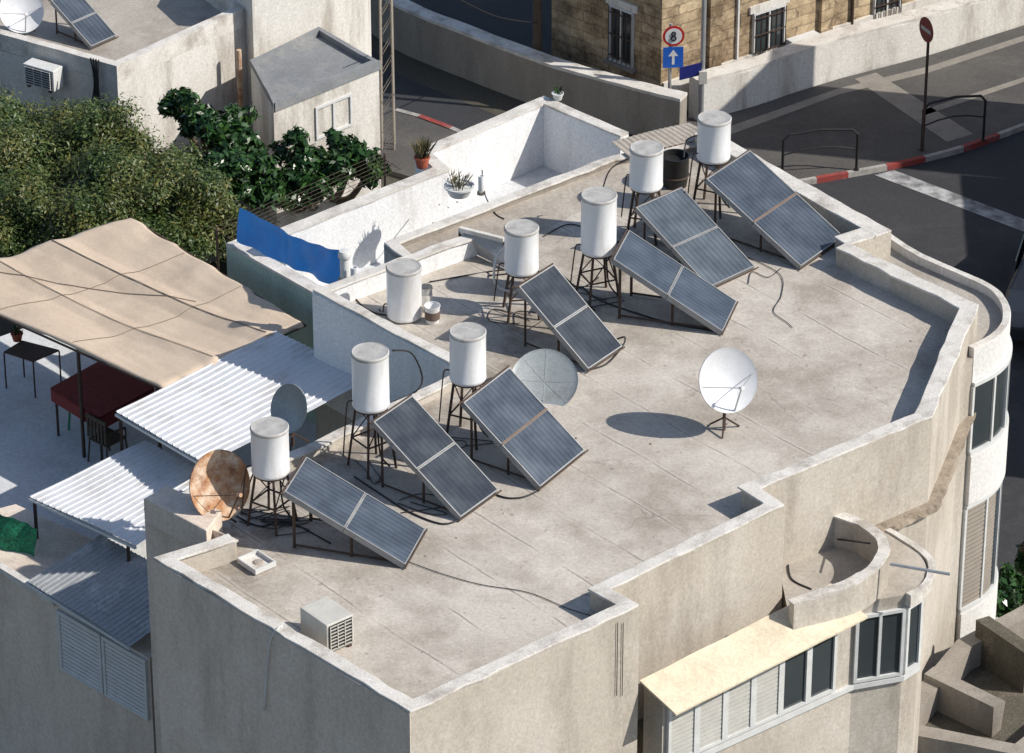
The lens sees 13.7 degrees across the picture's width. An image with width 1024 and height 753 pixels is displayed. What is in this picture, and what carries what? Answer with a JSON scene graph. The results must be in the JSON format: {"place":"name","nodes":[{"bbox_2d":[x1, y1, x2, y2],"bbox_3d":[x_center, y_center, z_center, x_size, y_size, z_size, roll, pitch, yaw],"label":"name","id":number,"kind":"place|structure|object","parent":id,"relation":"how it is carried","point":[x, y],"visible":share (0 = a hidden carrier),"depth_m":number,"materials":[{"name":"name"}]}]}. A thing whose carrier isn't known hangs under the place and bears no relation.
{"place":"outdoors","nodes":[
{"label":"outdoors","id":0,"kind":"place"},
{"bbox_2d":[0,504,156,752],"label":"side shed","id":1,"kind":"structure","parent":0,"point":[70,683],"depth_m":64.41,"materials":[{"name":"paint"}]},
{"bbox_2d":[0,514,36,556],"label":"green netting","id":2,"kind":"object","parent":1,"relation":"hanging from","point":[16,535],"visible":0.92,"depth_m":64.86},
{"bbox_2d":[56,608,103,694],"bbox_3d":[-6.422,4.100,63.639,0.971,1.070,0.060,26,39,37],"label":"window","id":3,"kind":"structure","parent":1,"relation":"in","point":[80,650],"depth_m":63.63,"materials":[{"name":"grey plastic"}]},
{"bbox_2d":[27,534,149,649],"bbox_3d":[-5.874,3.151,63.495,1.491,0.488,2.538,-24,38,-35],"label":"tin canopy","id":4,"kind":"object","parent":1,"relation":"on","point":[100,581],"visible":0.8,"depth_m":63.55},
{"bbox_2d":[28,440,192,561],"bbox_3d":[-5.814,2.288,65.228,2.335,1.709,2.082,25,39,37],"label":"tin canopy","id":5,"kind":"object","parent":1,"relation":"on","point":[110,494],"visible":0.75,"depth_m":64.95,"materials":[{"name":"metal"}]},
{"bbox_2d":[101,634,150,720],"bbox_3d":[-5.700,4.447,63.038,0.971,1.070,0.060,26,39,37],"label":"window","id":6,"kind":"structure","parent":1,"relation":"in","point":[125,672],"depth_m":63.01,"materials":[{"name":"grey plastic"}]},
{"bbox_2d":[0,328,316,558],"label":"patio","id":7,"kind":"structure","parent":0,"point":[37,454],"depth_m":69.19,"materials":[{"name":"concrete"}]},
{"bbox_2d":[3,340,61,397],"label":"metal table","id":8,"kind":"object","parent":7,"relation":"on","point":[28,351],"visible":0.93,"depth_m":70.24,"materials":[{"name":"metal"}]},
{"bbox_2d":[10,324,22,341],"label":"potted plant","id":9,"kind":"object","parent":8,"relation":"on","point":[16,333],"visible":0.94,"depth_m":70.45,"materials":[{"name":"green plant"}]},
{"bbox_2d":[50,362,154,460],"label":"patio table","id":10,"kind":"object","parent":7,"relation":"on","point":[108,392],"visible":0.75,"depth_m":68.71,"materials":[{"name":"red fabric"}]},
{"bbox_2d":[85,413,127,461],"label":"patio chair","id":11,"kind":"object","parent":7,"relation":"on","point":[109,437],"visible":0.96,"depth_m":68.14,"materials":[{"name":"black wood"}]},
{"bbox_2d":[0,217,306,457],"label":"canvas canopy","id":12,"kind":"object","parent":7,"relation":"on","point":[134,298],"visible":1,"depth_m":68.74,"materials":[{"name":"fabric"}]},
{"bbox_2d":[115,331,351,462],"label":"tin canopy","id":13,"kind":"object","parent":7,"relation":"on","point":[224,403],"visible":0.91,"depth_m":65.97,"materials":[{"name":"metal"}]},
{"bbox_2d":[226,239,321,423],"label":"green wall","id":14,"kind":"structure","parent":7,"relation":"on","point":[286,289],"depth_m":69.14,"materials":[{"name":"paint"}]},
{"bbox_2d":[237,208,339,283],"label":"tarpaulin","id":15,"kind":"object","parent":14,"relation":"attached to","point":[274,242],"visible":0.98,"depth_m":68.60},
{"bbox_2d":[0,33,687,335],"bbox_3d":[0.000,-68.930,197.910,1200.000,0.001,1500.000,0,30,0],"label":"ground","id":16,"kind":"structure","parent":0,"point":[459,88],"depth_m":88.95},
{"bbox_2d":[0,85,246,264],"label":"olive tree","id":17,"kind":"object","parent":16,"relation":"on","point":[165,192],"visible":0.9,"depth_m":74.03,"materials":[{"name":"green plant"}]},
{"bbox_2d":[0,0,251,263],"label":"white house","id":18,"kind":"structure","parent":16,"relation":"on","point":[153,52],"depth_m":79.97,"materials":[{"name":"paint"}]},
{"bbox_2d":[0,0,43,33],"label":"satellite dish","id":19,"kind":"object","parent":18,"relation":"on","point":[21,16],"visible":1,"depth_m":80.19,"materials":[{"name":"paint"}]},
{"bbox_2d":[23,58,63,92],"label":"air conditioner","id":20,"kind":"object","parent":18,"relation":"attached to","point":[38,73],"visible":1,"depth_m":78.95,"materials":[{"name":"metal"}]},
{"bbox_2d":[48,0,118,49],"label":"solar panel","id":21,"kind":"object","parent":18,"relation":"on","point":[87,24],"visible":1,"depth_m":80.03,"materials":[{"name":"glass"}]},
{"bbox_2d":[90,58,100,108],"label":"cable bundle","id":22,"kind":"object","parent":18,"relation":"attached to","point":[95,70],"visible":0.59,"depth_m":78.61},
{"bbox_2d":[236,49,242,107],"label":"flue pipe","id":23,"kind":"object","parent":18,"relation":"attached to","point":[239,75],"visible":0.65,"depth_m":80.51,"materials":[{"name":"metal"}]},
{"bbox_2d":[157,86,286,214],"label":"rubber tree","id":24,"kind":"object","parent":16,"relation":"on","point":[235,145],"visible":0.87,"depth_m":76.70,"materials":[{"name":"green plant"}]},
{"bbox_2d":[236,0,371,214],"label":"tall white house","id":25,"kind":"structure","parent":16,"relation":"on","point":[270,25],"depth_m":81.11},
{"bbox_2d":[212,152,404,270],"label":"wire trellis","id":26,"kind":"object","parent":16,"relation":"on","point":[385,174],"visible":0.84,"depth_m":71.83,"materials":[{"name":"metal"}]},
{"bbox_2d":[250,27,380,260],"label":"annex house","id":27,"kind":"structure","parent":16,"relation":"on","point":[316,83],"depth_m":79.83,"materials":[{"name":"white paint"}]},
{"bbox_2d":[315,93,352,139],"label":"window","id":28,"kind":"structure","parent":27,"relation":"in","point":[317,137],"depth_m":79.57,"materials":[{"name":"white metal"}]},
{"bbox_2d":[267,123,391,213],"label":"rubber tree","id":29,"kind":"object","parent":16,"relation":"on","point":[306,163],"visible":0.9,"depth_m":77.51,"materials":[{"name":"green plant"}]},
{"bbox_2d":[278,96,628,285],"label":"white terrace","id":30,"kind":"structure","parent":16,"relation":"on","point":[535,141],"depth_m":72.36,"materials":[{"name":"paint"}]},
{"bbox_2d":[407,137,437,168],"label":"potted plant","id":31,"kind":"object","parent":30,"relation":"on","point":[422,149],"visible":1,"depth_m":71.02,"materials":[{"name":"green plant"}]},
{"bbox_2d":[443,167,474,198],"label":"potted plant","id":32,"kind":"object","parent":30,"relation":"on","point":[457,187],"visible":1,"depth_m":69.50,"materials":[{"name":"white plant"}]},
{"bbox_2d":[477,174,485,195],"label":"vent pipe","id":33,"kind":"object","parent":30,"relation":"on","point":[480,191],"visible":1,"depth_m":69.55,"materials":[{"name":"plastic"}]},
{"bbox_2d":[552,85,563,100],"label":"potted plant","id":34,"kind":"object","parent":30,"relation":"on","point":[557,94],"visible":1,"depth_m":73.27,"materials":[{"name":"green plant"}]},
{"bbox_2d":[371,0,687,134],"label":"boundary wall","id":35,"kind":"structure","parent":16,"relation":"on","point":[507,67],"depth_m":88.09,"materials":[{"name":"concrete"}]},
{"bbox_2d":[532,0,541,51],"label":"utility pole","id":36,"kind":"object","parent":16,"relation":"on","point":[537,28],"visible":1,"depth_m":87.85,"materials":[{"name":"brown metal"}]},
{"bbox_2d":[461,0,536,22],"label":"overhead cable","id":37,"kind":"object","parent":36,"relation":"attached to","point":[497,16],"visible":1,"depth_m":83.53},
{"bbox_2d":[144,132,1012,752],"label":"apartment building","id":38,"kind":"structure","parent":16,"relation":"on","point":[678,546],"depth_m":61.65,"materials":[{"name":"beige paint"}]},
{"bbox_2d":[189,449,249,522],"bbox_3d":[-4.136,1.645,60.477,0.822,1.173,0.764,0,30,0],"label":"satellite dish","id":39,"kind":"object","parent":38,"relation":"on","point":[216,479],"visible":0.99,"depth_m":60.48,"materials":[{"name":"metal"}]},
{"bbox_2d":[237,549,275,574],"bbox_3d":[-3.580,2.601,59.877,0.364,0.082,0.424,-23,37,-34],"label":"wash basin","id":40,"kind":"object","parent":38,"relation":"on","point":[256,561],"visible":1,"depth_m":59.87,"materials":[{"name":"ceramic"}]},
{"bbox_2d":[241,417,297,536],"bbox_3d":[-3.422,1.401,60.459,0.634,1.620,0.600,19,35,29],"label":"water tank","id":41,"kind":"object","parent":38,"relation":"on","point":[270,460],"visible":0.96,"depth_m":60.14,"materials":[{"name":"metal"}]},
{"bbox_2d":[263,626,282,710],"bbox_3d":[-3.128,3.935,58.344,0.544,1.445,0.251,-18,35,-28],"label":"cable","id":42,"kind":"object","parent":38,"relation":"on","point":[267,659],"visible":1,"depth_m":58.22,"materials":[{"name":"white plastic"}]},
{"bbox_2d":[236,515,330,543],"bbox_3d":[-3.217,2.139,60.765,1.567,0.021,0.300,13,32,21],"label":"hose","id":43,"kind":"object","parent":38,"relation":"on","point":[286,521],"visible":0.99,"depth_m":60.78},
{"bbox_2d":[271,384,309,451],"bbox_3d":[-3.258,0.609,62.453,0.566,0.993,0.585,0,30,0],"label":"satellite dish","id":44,"kind":"object","parent":38,"relation":"on","point":[289,404],"visible":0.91,"depth_m":62.47,"materials":[{"name":"metal"}]},
{"bbox_2d":[300,596,353,650],"bbox_3d":[-2.508,3.402,58.107,0.460,0.500,0.632,-22,37,-33],"label":"air conditioner","id":45,"kind":"object","parent":38,"relation":"on","point":[326,621],"visible":0.96,"depth_m":57.93,"materials":[{"name":"metal"}]},
{"bbox_2d":[338,248,350,279],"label":"vent pipe","id":46,"kind":"object","parent":38,"relation":"on","point":[344,255],"visible":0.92,"depth_m":66.89,"materials":[{"name":"white plastic"}]},
{"bbox_2d":[280,456,427,568],"bbox_3d":[-2.389,2.178,60.410,2.049,0.854,1.100,31,34,-1],"label":"solar panel","id":47,"kind":"object","parent":38,"relation":"on","point":[386,532],"visible":1,"depth_m":60.12,"materials":[{"name":"glass"}]},
{"bbox_2d":[343,342,396,478],"bbox_3d":[-2.075,0.502,61.691,0.694,1.943,0.612,-21,36,-32],"label":"water tank","id":48,"kind":"object","parent":38,"relation":"on","point":[370,377],"visible":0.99,"depth_m":61.36,"materials":[{"name":"metal"}]},
{"bbox_2d":[379,258,421,322],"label":"water tank","id":49,"kind":"object","parent":38,"relation":"on","point":[404,290],"visible":1,"depth_m":65.68,"materials":[{"name":"metal"}]},
{"bbox_2d":[354,476,459,524],"bbox_3d":[-1.602,1.806,61.343,1.956,0.024,0.300,21,36,32],"label":"hose","id":50,"kind":"object","parent":38,"relation":"on","point":[390,500],"visible":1,"depth_m":61.17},
{"bbox_2d":[392,349,422,401],"bbox_3d":[-1.541,-0.018,63.182,0.456,1.275,0.743,0,30,0],"label":"hose","id":51,"kind":"object","parent":38,"relation":"on","point":[413,355],"visible":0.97,"depth_m":62.92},
{"bbox_2d":[422,283,432,312],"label":"bucket","id":52,"kind":"object","parent":38,"relation":"on","point":[427,288],"visible":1,"depth_m":66.08,"materials":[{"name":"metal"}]},
{"bbox_2d":[424,301,439,324],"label":"bucket","id":53,"kind":"object","parent":38,"relation":"on","point":[432,312],"visible":1,"depth_m":65.82,"materials":[{"name":"plastic"}]},
{"bbox_2d":[368,394,501,520],"bbox_3d":[-1.288,1.384,61.645,1.938,0.916,1.038,47,45,8],"label":"solar panel","id":54,"kind":"object","parent":38,"relation":"on","point":[449,473],"visible":1,"depth_m":61.30,"materials":[{"name":"glass"}]},
{"bbox_2d":[438,322,487,449],"bbox_3d":[-0.674,0.110,62.489,0.766,1.826,0.549,13,33,22],"label":"water tank","id":55,"kind":"object","parent":38,"relation":"on","point":[467,348],"visible":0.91,"depth_m":62.08,"materials":[{"name":"metal"}]},
{"bbox_2d":[429,269,504,282],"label":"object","id":56,"kind":"object","parent":38,"relation":"on","point":[464,275],"visible":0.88,"depth_m":67.16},
{"bbox_2d":[458,226,503,267],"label":"roof hatch","id":57,"kind":"object","parent":38,"relation":"on","point":[488,246],"visible":0.74,"depth_m":67.50,"materials":[{"name":"metal"}]},
{"bbox_2d":[407,561,589,615],"bbox_3d":[-0.178,2.932,59.392,2.948,0.010,0.142,14,33,23],"label":"cable","id":58,"kind":"object","parent":38,"relation":"on","point":[499,587],"visible":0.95,"depth_m":59.38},
{"bbox_2d":[493,219,540,322],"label":"water tank","id":59,"kind":"object","parent":38,"relation":"on","point":[521,249],"visible":0.87,"depth_m":65.47,"materials":[{"name":"metal"}]},
{"bbox_2d":[493,247,515,293],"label":"hose","id":60,"kind":"object","parent":59,"relation":"attached to","point":[494,267],"visible":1,"depth_m":65.78,"materials":[{"name":"plastic"}]},
{"bbox_2d":[458,365,588,490],"bbox_3d":[-0.018,0.940,62.390,1.720,0.854,1.375,48,43,4],"label":"solar panel","id":61,"kind":"object","parent":38,"relation":"on","point":[521,426],"visible":0.98,"depth_m":62.06,"materials":[{"name":"glass"}]},
{"bbox_2d":[512,349,577,405],"bbox_3d":[0.483,0.057,63.906,1.018,0.648,0.807,0,30,0],"label":"satellite dish","id":62,"kind":"object","parent":38,"relation":"on","point":[547,376],"visible":0.87,"depth_m":63.98,"materials":[{"name":"metal"}]},
{"bbox_2d":[514,263,624,372],"bbox_3d":[0.702,-0.706,65.246,1.718,0.847,0.990,50,46,7],"label":"solar panel","id":63,"kind":"object","parent":38,"relation":"on","point":[569,317],"visible":0.97,"depth_m":64.92,"materials":[{"name":"glass"}]},
{"bbox_2d":[570,186,617,307],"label":"water tank","id":64,"kind":"object","parent":38,"relation":"on","point":[598,220],"visible":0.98,"depth_m":65.82,"materials":[{"name":"metal"}]},
{"bbox_2d":[589,336,625,369],"bbox_3d":[1.452,-0.344,64.986,0.228,0.117,1.065,13,33,22],"label":"hose","id":65,"kind":"object","parent":38,"relation":"on","point":[613,357],"visible":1,"depth_m":64.95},
{"bbox_2d":[621,140,663,245],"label":"water tank","id":66,"kind":"object","parent":38,"relation":"on","point":[646,169],"visible":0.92,"depth_m":67.62,"materials":[{"name":"metal"}]},
{"bbox_2d":[582,287,712,331],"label":"hose","id":67,"kind":"object","parent":38,"relation":"on","point":[587,291],"visible":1,"depth_m":66.16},
{"bbox_2d":[611,123,696,156],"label":"corrugated sheet","id":68,"kind":"object","parent":38,"relation":"on","point":[673,135],"visible":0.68,"depth_m":71.05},
{"bbox_2d":[609,229,737,334],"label":"solar panel","id":69,"kind":"object","parent":38,"relation":"on","point":[673,282],"visible":1,"depth_m":65.86,"materials":[{"name":"glass"}]},
{"bbox_2d":[663,149,689,189],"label":"barrel","id":70,"kind":"object","parent":38,"relation":"on","point":[676,174],"visible":0.91,"depth_m":69.67,"materials":[{"name":"black paint"}]},
{"bbox_2d":[666,705,697,752],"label":"window shutter","id":71,"kind":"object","parent":38,"relation":"in","point":[681,729],"depth_m":59.95,"materials":[{"name":"white plastic"}]},
{"bbox_2d":[631,186,758,286],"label":"solar panel","id":72,"kind":"object","parent":38,"relation":"on","point":[687,230],"visible":0.92,"depth_m":67.38,"materials":[{"name":"glass"}]},
{"bbox_2d":[687,110,731,218],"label":"water tank","id":73,"kind":"object","parent":38,"relation":"on","point":[713,136],"visible":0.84,"depth_m":68.42,"materials":[{"name":"metal"}]},
{"bbox_2d":[697,691,725,752],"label":"window","id":74,"kind":"structure","parent":38,"relation":"in","point":[711,712],"depth_m":60.27,"materials":[{"name":"white plastic"}]},
{"bbox_2d":[698,347,756,437],"bbox_3d":[3.169,0.275,62.704,0.884,1.320,0.699,0,30,0],"label":"satellite dish","id":75,"kind":"object","parent":38,"relation":"on","point":[727,379],"visible":1,"depth_m":62.73,"materials":[{"name":"paint"}]},
{"bbox_2d":[725,676,754,740],"bbox_3d":[3.208,4.591,60.468,0.520,1.150,0.060,-21,36,-32],"label":"window","id":76,"kind":"structure","parent":38,"relation":"in","point":[740,698],"depth_m":60.54,"materials":[{"name":"white plastic"}]},
{"bbox_2d":[753,662,782,727],"bbox_3d":[3.621,4.433,60.742,0.520,1.150,0.060,-21,36,-32],"label":"window","id":77,"kind":"structure","parent":38,"relation":"in","point":[767,684],"depth_m":60.80,"materials":[{"name":"white plastic"}]},
{"bbox_2d":[701,149,841,269],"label":"solar panel","id":78,"kind":"object","parent":38,"relation":"on","point":[782,217],"visible":0.97,"depth_m":67.97,"materials":[{"name":"glass"}]},
{"bbox_2d":[781,648,809,715],"bbox_3d":[4.034,4.275,61.016,0.520,1.150,0.060,-21,36,-32],"label":"window","id":79,"kind":"structure","parent":38,"relation":"in","point":[795,670],"depth_m":61.10,"materials":[{"name":"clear glass"}]},
{"bbox_2d":[808,634,837,702],"bbox_3d":[4.446,4.116,61.290,0.520,1.150,0.060,-21,36,-32],"label":"window","id":80,"kind":"structure","parent":38,"relation":"in","point":[823,656],"depth_m":61.37,"materials":[{"name":"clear glass"}]},
{"bbox_2d":[852,607,905,683],"bbox_3d":[5.307,3.887,61.727,0.766,1.150,0.060,-9,31,-15],"label":"window","id":81,"kind":"structure","parent":38,"relation":"in","point":[879,640],"depth_m":61.73,"materials":[{"name":"glass"}]},
{"bbox_2d":[903,599,923,673],"bbox_3d":[5.816,3.758,61.951,0.060,1.150,0.359,25,38,36],"label":"window","id":82,"kind":"structure","parent":38,"relation":"in","point":[914,614],"depth_m":61.96,"materials":[{"name":"clear glass"}]},
{"bbox_2d":[890,562,949,575],"bbox_3d":[5.824,2.749,60.958,0.870,0.058,0.044,8,31,14],"label":"metal pipe","id":83,"kind":"object","parent":38,"relation":"attached to","point":[920,569],"visible":1,"depth_m":60.94,"materials":[{"name":"metal"}]},
{"bbox_2d":[957,481,1002,612],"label":"window","id":84,"kind":"structure","parent":38,"relation":"in","point":[981,519],"depth_m":67.35,"materials":[{"name":"white glass"}]},
{"bbox_2d":[967,337,1012,455],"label":"window","id":85,"kind":"structure","parent":38,"relation":"in","point":[989,393],"depth_m":66.08,"materials":[{"name":"white glass"}]},
{"bbox_2d":[551,0,943,110],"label":"stone house","id":86,"kind":"structure","parent":16,"relation":"on","point":[623,38],"depth_m":87.96,"materials":[{"name":"beige stone"}]},
{"bbox_2d":[603,0,637,73],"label":"window","id":87,"kind":"structure","parent":86,"relation":"in","point":[621,14],"depth_m":87.50,"materials":[{"name":"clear glass"}]},
{"bbox_2d":[749,0,789,55],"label":"window","id":88,"kind":"structure","parent":86,"relation":"in","point":[769,18],"depth_m":88.40,"materials":[{"name":"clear glass"}]},
{"bbox_2d":[786,30,819,44],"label":"ledge","id":89,"kind":"object","parent":86,"relation":"attached to","point":[793,39],"visible":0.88,"depth_m":88.77,"materials":[{"name":"stone"}]},
{"bbox_2d":[872,0,901,18],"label":"window grille","id":90,"kind":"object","parent":86,"relation":"in","point":[878,5],"depth_m":90.21,"materials":[{"name":"white metal"}]},
{"bbox_2d":[688,0,1023,120],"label":"boundary wall","id":91,"kind":"structure","parent":16,"relation":"on","point":[821,58],"depth_m":88.97,"materials":[{"name":"paint"}]},
{"bbox_2d":[917,605,1023,752],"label":"stone outbuilding","id":92,"kind":"structure","parent":16,"relation":"on","point":[972,693],"depth_m":64.81,"materials":[{"name":"concrete"}]},
{"bbox_2d":[380,104,455,178],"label":"footpath","id":93,"kind":"structure","parent":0,"point":[409,128],"depth_m":86.75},
{"bbox_2d":[379,0,395,149],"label":"lattice pole","id":94,"kind":"object","parent":93,"relation":"on","point":[382,68],"visible":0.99,"depth_m":85.45,"materials":[{"name":"metal"}]},
{"bbox_2d":[410,0,551,54],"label":"back road","id":95,"kind":"structure","parent":0,"point":[519,33],"depth_m":91.96,"materials":[{"name":"asphalt"}]},
{"bbox_2d":[371,49,1023,573],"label":"road","id":96,"kind":"structure","parent":0,"point":[965,239],"depth_m":84.24,"materials":[{"name":"asphalt"}]},
{"bbox_2d":[395,108,461,132],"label":"kerb","id":97,"kind":"structure","parent":96,"relation":"on","point":[439,123],"depth_m":87.36,"materials":[{"name":"red paint"}]},
{"bbox_2d":[876,170,1023,231],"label":"road marking","id":98,"kind":"object","parent":96,"relation":"on","point":[963,202],"visible":1,"depth_m":84.56,"materials":[{"name":"paint"}]},
{"bbox_2d":[995,541,1023,619],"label":"garden shrub","id":99,"kind":"object","parent":96,"relation":"on","point":[1010,593],"visible":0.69,"depth_m":69.67,"materials":[{"name":"green plant"}]},
{"bbox_2d":[1005,235,1023,341],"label":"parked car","id":100,"kind":"object","parent":96,"relation":"on","point":[1014,296],"visible":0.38,"depth_m":79.21,"materials":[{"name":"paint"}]},
{"bbox_2d":[686,25,1023,178],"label":"pavement","id":101,"kind":"structure","parent":0,"point":[887,131],"depth_m":87.55,"materials":[{"name":"asphalt"}]},
{"bbox_2d":[663,23,684,87],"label":"road sign post","id":102,"kind":"object","parent":101,"relation":"on","point":[673,36],"visible":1,"depth_m":86.32,"materials":[{"name":"metal"}]},
{"bbox_2d":[679,0,706,113],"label":"street pole","id":103,"kind":"object","parent":101,"relation":"on","point":[693,70],"visible":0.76,"depth_m":86.63,"materials":[{"name":"metal"}]},
{"bbox_2d":[781,128,858,170],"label":"pavement railing","id":104,"kind":"object","parent":101,"relation":"on","point":[856,168],"visible":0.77,"depth_m":84.96,"materials":[{"name":"metal"}]},
{"bbox_2d":[731,36,1023,133],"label":"paver edge","id":105,"kind":"object","parent":101,"relation":"on","point":[738,127],"visible":0.71,"depth_m":88.62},
{"bbox_2d":[799,122,1023,184],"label":"kerb","id":106,"kind":"structure","parent":101,"relation":"on","point":[991,138],"depth_m":85.85,"materials":[{"name":"red paint"}]},
{"bbox_2d":[855,73,972,141],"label":"paver path","id":107,"kind":"structure","parent":101,"relation":"on","point":[911,106],"depth_m":87.90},
{"bbox_2d":[919,17,932,151],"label":"round sign post","id":108,"kind":"object","parent":101,"relation":"on","point":[926,28],"visible":1,"depth_m":85.02,"materials":[{"name":"metal"}]},
{"bbox_2d":[919,95,986,150],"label":"pavement railing","id":109,"kind":"object","parent":101,"relation":"on","point":[967,96],"visible":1,"depth_m":86.02,"materials":[{"name":"metal"}]},
{"bbox_2d":[926,77,1023,113],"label":"paver strip","id":110,"kind":"object","parent":101,"relation":"on","point":[962,100],"visible":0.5,"depth_m":88.38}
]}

